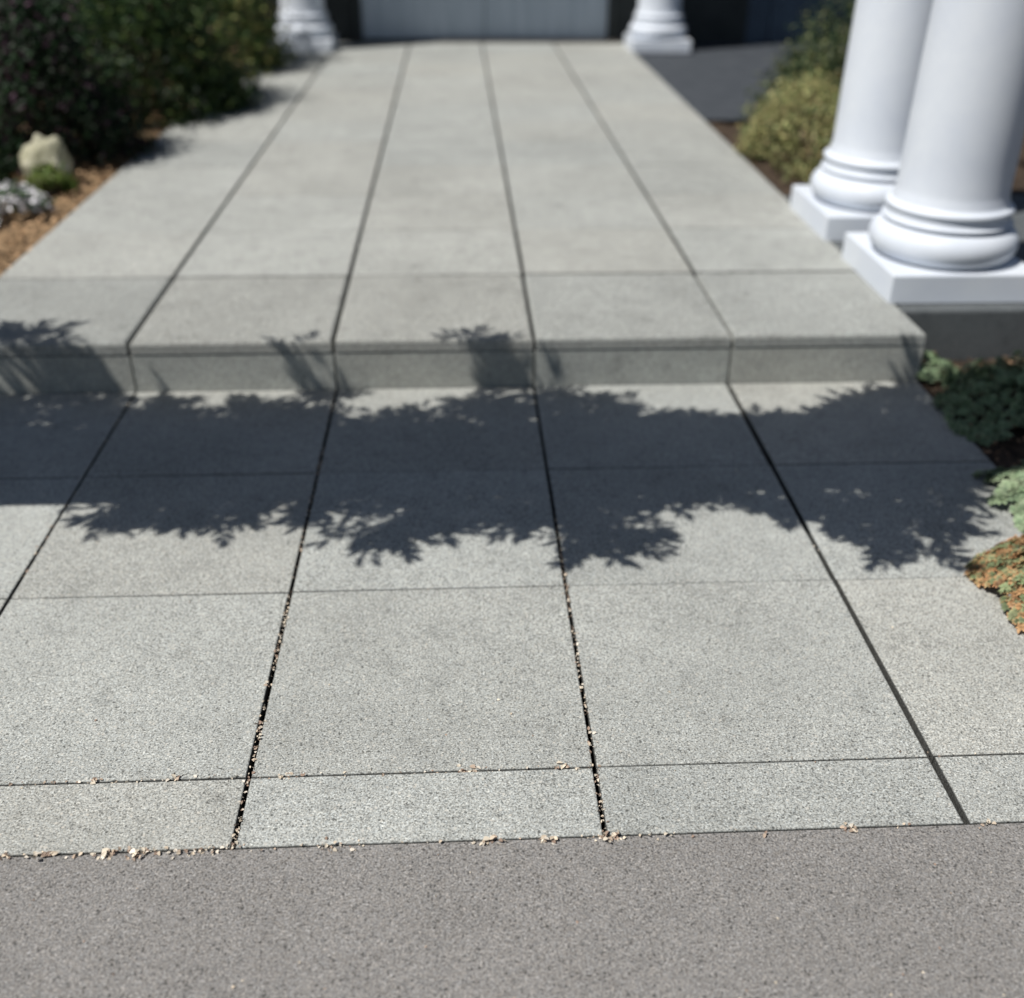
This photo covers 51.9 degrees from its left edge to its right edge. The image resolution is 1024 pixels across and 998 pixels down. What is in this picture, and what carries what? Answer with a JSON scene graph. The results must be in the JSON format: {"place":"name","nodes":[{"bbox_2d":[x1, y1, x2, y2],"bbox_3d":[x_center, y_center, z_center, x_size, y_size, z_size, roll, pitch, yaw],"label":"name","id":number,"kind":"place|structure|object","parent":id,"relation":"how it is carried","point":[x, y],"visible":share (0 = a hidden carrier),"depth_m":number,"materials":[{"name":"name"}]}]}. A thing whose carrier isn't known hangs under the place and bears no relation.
{"place":"outdoors","nodes":[
{"label":"outdoors","id":0,"kind":"place"},
{"bbox_2d":[361,0,553,44],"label":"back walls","id":1,"kind":"structure","parent":0,"point":[484,19],"depth_m":9.10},
{"bbox_2d":[0,823,1023,997],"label":"asphalt driveway","id":2,"kind":"structure","parent":0,"point":[679,916],"depth_m":1.60,"materials":[{"name":"grey asphalt"}]},
{"bbox_2d":[117,120,1008,479],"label":"ground","id":3,"kind":"structure","parent":0,"point":[731,122],"depth_m":7.20,"materials":[{"name":"soil"}]},
{"bbox_2d":[0,45,249,275],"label":"mulch bed","id":4,"kind":"object","parent":3,"relation":"on","point":[67,206],"visible":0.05,"depth_m":4.51,"materials":[{"name":"brown wood"}]},
{"bbox_2d":[0,152,16,182],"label":"green plant","id":5,"kind":"object","parent":4,"relation":"on","point":[5,171],"visible":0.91,"depth_m":4.67,"materials":[{"name":"green plant"}]},
{"bbox_2d":[0,178,56,224],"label":"white flower plant","id":6,"kind":"object","parent":4,"relation":"on","point":[15,196],"visible":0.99,"depth_m":4.30,"materials":[{"name":"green plant"}]},
{"bbox_2d":[19,134,72,180],"bbox_3d":[-2.098,-1.532,4.728,0.224,0.221,0.206,-1,31,-3],"label":"garden rock","id":7,"kind":"object","parent":4,"relation":"on","point":[39,149],"visible":0.51,"depth_m":4.66,"materials":[{"name":"beige stone"}]},
{"bbox_2d":[22,161,79,196],"bbox_3d":[-2.043,-1.409,4.630,0.244,0.159,0.221,-14,33,-23],"label":"green plant","id":8,"kind":"object","parent":4,"relation":"on","point":[49,179],"visible":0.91,"depth_m":4.59,"materials":[{"name":"green plant"}]},
{"bbox_2d":[1,0,102,92],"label":"garden shrub","id":9,"kind":"object","parent":4,"relation":"on","point":[68,10],"visible":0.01,"depth_m":6.96,"materials":[{"name":"green plant"}]},
{"bbox_2d":[0,0,167,175],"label":"garden shrub","id":10,"kind":"object","parent":4,"relation":"on","point":[36,36],"visible":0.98,"depth_m":4.92,"materials":[{"name":"green plant"}]},
{"bbox_2d":[46,0,272,129],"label":"garden shrub","id":11,"kind":"object","parent":4,"relation":"on","point":[205,76],"visible":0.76,"depth_m":5.93,"materials":[{"name":"green plant"}]},
{"bbox_2d":[131,0,300,79],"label":"garden shrub","id":12,"kind":"object","parent":4,"relation":"on","point":[255,35],"visible":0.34,"depth_m":7.48,"materials":[{"name":"green plant"}]},
{"bbox_2d":[63,0,354,43],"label":"wall","id":13,"kind":"structure","parent":3,"relation":"on","point":[340,16],"depth_m":8.84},
{"bbox_2d":[353,0,362,38],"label":"door frame","id":14,"kind":"object","parent":13,"relation":"attached to","point":[357,14],"visible":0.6,"depth_m":8.83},
{"bbox_2d":[361,0,484,38],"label":"door leaf","id":15,"kind":"object","parent":14,"relation":"attached to","point":[422,19],"visible":1,"depth_m":8.89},
{"bbox_2d":[0,381,1023,857],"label":"walkway","id":16,"kind":"structure","parent":3,"relation":"on","point":[174,527],"depth_m":2.25,"materials":[{"name":"concrete"}]},
{"bbox_2d":[253,396,604,836],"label":"joint dirt","id":17,"kind":"structure","parent":16,"relation":"on","point":[574,646],"depth_m":2.18,"materials":[{"name":"black soil"}]},
{"bbox_2d":[0,390,1004,997],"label":"dry petal litter","id":18,"kind":"object","parent":16,"relation":"on","point":[490,838],"visible":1,"depth_m":1.75,"materials":[{"name":"beige plant"}]},
{"bbox_2d":[963,534,1023,632],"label":"sedum plant","id":19,"kind":"object","parent":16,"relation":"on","point":[999,552],"visible":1,"depth_m":2.33,"materials":[{"name":"orange plant"}]},
{"bbox_2d":[0,42,1023,396],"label":"raised walkway","id":20,"kind":"structure","parent":3,"relation":"on","point":[374,216],"depth_m":3.87,"materials":[{"name":"concrete"}]},
{"bbox_2d":[274,33,337,52],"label":"plinth","id":21,"kind":"structure","parent":20,"relation":"on","point":[328,44],"depth_m":8.35,"materials":[{"name":"white paint"}]},
{"bbox_2d":[276,0,332,38],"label":"column","id":22,"kind":"structure","parent":21,"relation":"on","point":[307,19],"depth_m":8.31,"materials":[{"name":"white paint"}]},
{"bbox_2d":[349,39,619,42],"bbox_3d":[-0.231,-3.904,8.960,2.300,0.021,0.080,-1,31,-3],"label":"threshold","id":23,"kind":"object","parent":20,"relation":"on","point":[482,41],"visible":1,"depth_m":8.93,"materials":[{"name":"grey concrete"}]},
{"bbox_2d":[624,33,690,52],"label":"plinth","id":24,"kind":"structure","parent":20,"relation":"on","point":[632,44],"depth_m":8.48,"materials":[{"name":"white paint"}]},
{"bbox_2d":[629,0,686,39],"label":"column","id":25,"kind":"structure","parent":24,"relation":"on","point":[659,19],"depth_m":8.44,"materials":[{"name":"white paint"}]},
{"bbox_2d":[790,185,879,240],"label":"plinth","id":26,"kind":"structure","parent":20,"relation":"on","point":[824,221],"depth_m":4.10,"materials":[{"name":"white paint"}]},
{"bbox_2d":[810,0,932,211],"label":"column","id":27,"kind":"structure","parent":26,"relation":"on","point":[858,169],"depth_m":3.94,"materials":[{"name":"white paint"}]},
{"bbox_2d":[842,232,1023,303],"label":"plinth","id":28,"kind":"structure","parent":20,"relation":"on","point":[889,280],"depth_m":3.48,"materials":[{"name":"white paint"}]},
{"bbox_2d":[868,0,1023,269],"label":"column","id":29,"kind":"structure","parent":28,"relation":"on","point":[949,205],"depth_m":3.34,"materials":[{"name":"white paint"}]},
{"bbox_2d":[615,0,748,43],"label":"wall","id":30,"kind":"structure","parent":3,"relation":"on","point":[714,21],"depth_m":8.99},
{"bbox_2d":[606,0,616,39],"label":"door frame","id":31,"kind":"object","parent":30,"relation":"attached to","point":[611,18],"visible":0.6,"depth_m":8.93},
{"bbox_2d":[485,0,607,38],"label":"door leaf","id":32,"kind":"object","parent":31,"relation":"attached to","point":[545,19],"visible":1,"depth_m":8.94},
{"bbox_2d":[745,0,855,43],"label":"wall side panel","id":33,"kind":"structure","parent":3,"relation":"on","point":[758,21],"depth_m":9.03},
{"bbox_2d":[708,122,1023,196],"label":"planting bed","id":34,"kind":"object","parent":3,"relation":"on","point":[728,133],"visible":0.05,"depth_m":5.26,"materials":[{"name":"soil"}]},
{"bbox_2d":[733,63,843,183],"bbox_3d":[1.515,-1.860,5.147,0.770,0.479,1.405,-1,31,-3],"label":"garden bush","id":35,"kind":"object","parent":34,"relation":"on","point":[808,105],"visible":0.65,"depth_m":5.14,"materials":[{"name":"green plant"}]},
{"bbox_2d":[739,0,855,148],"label":"garden bush","id":36,"kind":"object","parent":34,"relation":"on","point":[833,60],"visible":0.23,"depth_m":5.58,"materials":[{"name":"green plant"}]},
{"bbox_2d":[917,357,1023,480],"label":"planting bed","id":37,"kind":"object","parent":3,"relation":"on","point":[1013,446],"visible":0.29,"depth_m":3.06,"materials":[{"name":"soil"}]},
{"bbox_2d":[915,350,958,387],"bbox_3d":[1.344,-0.427,3.352,0.203,0.074,0.206,-1,31,-3],"label":"green succulent","id":38,"kind":"object","parent":37,"relation":"on","point":[933,360],"visible":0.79,"depth_m":3.32,"materials":[{"name":"green plant"}]},
{"bbox_2d":[917,352,1023,465],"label":"bark chips","id":39,"kind":"object","parent":37,"relation":"on","point":[992,444],"visible":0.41,"depth_m":3.03,"materials":[{"name":"brown wood"}]},
{"bbox_2d":[932,350,1023,446],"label":"green succulent","id":40,"kind":"object","parent":37,"relation":"on","point":[1010,375],"visible":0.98,"depth_m":3.08,"materials":[{"name":"green plant"}]},
{"bbox_2d":[972,459,1023,532],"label":"green succulent","id":41,"kind":"object","parent":37,"relation":"on","point":[1013,488],"visible":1,"depth_m":2.65,"materials":[{"name":"green plant"}]},
{"bbox_2d":[635,44,848,119],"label":"side path","id":42,"kind":"structure","parent":0,"point":[708,81],"depth_m":7.68,"materials":[{"name":"grey concrete"}]}
]}

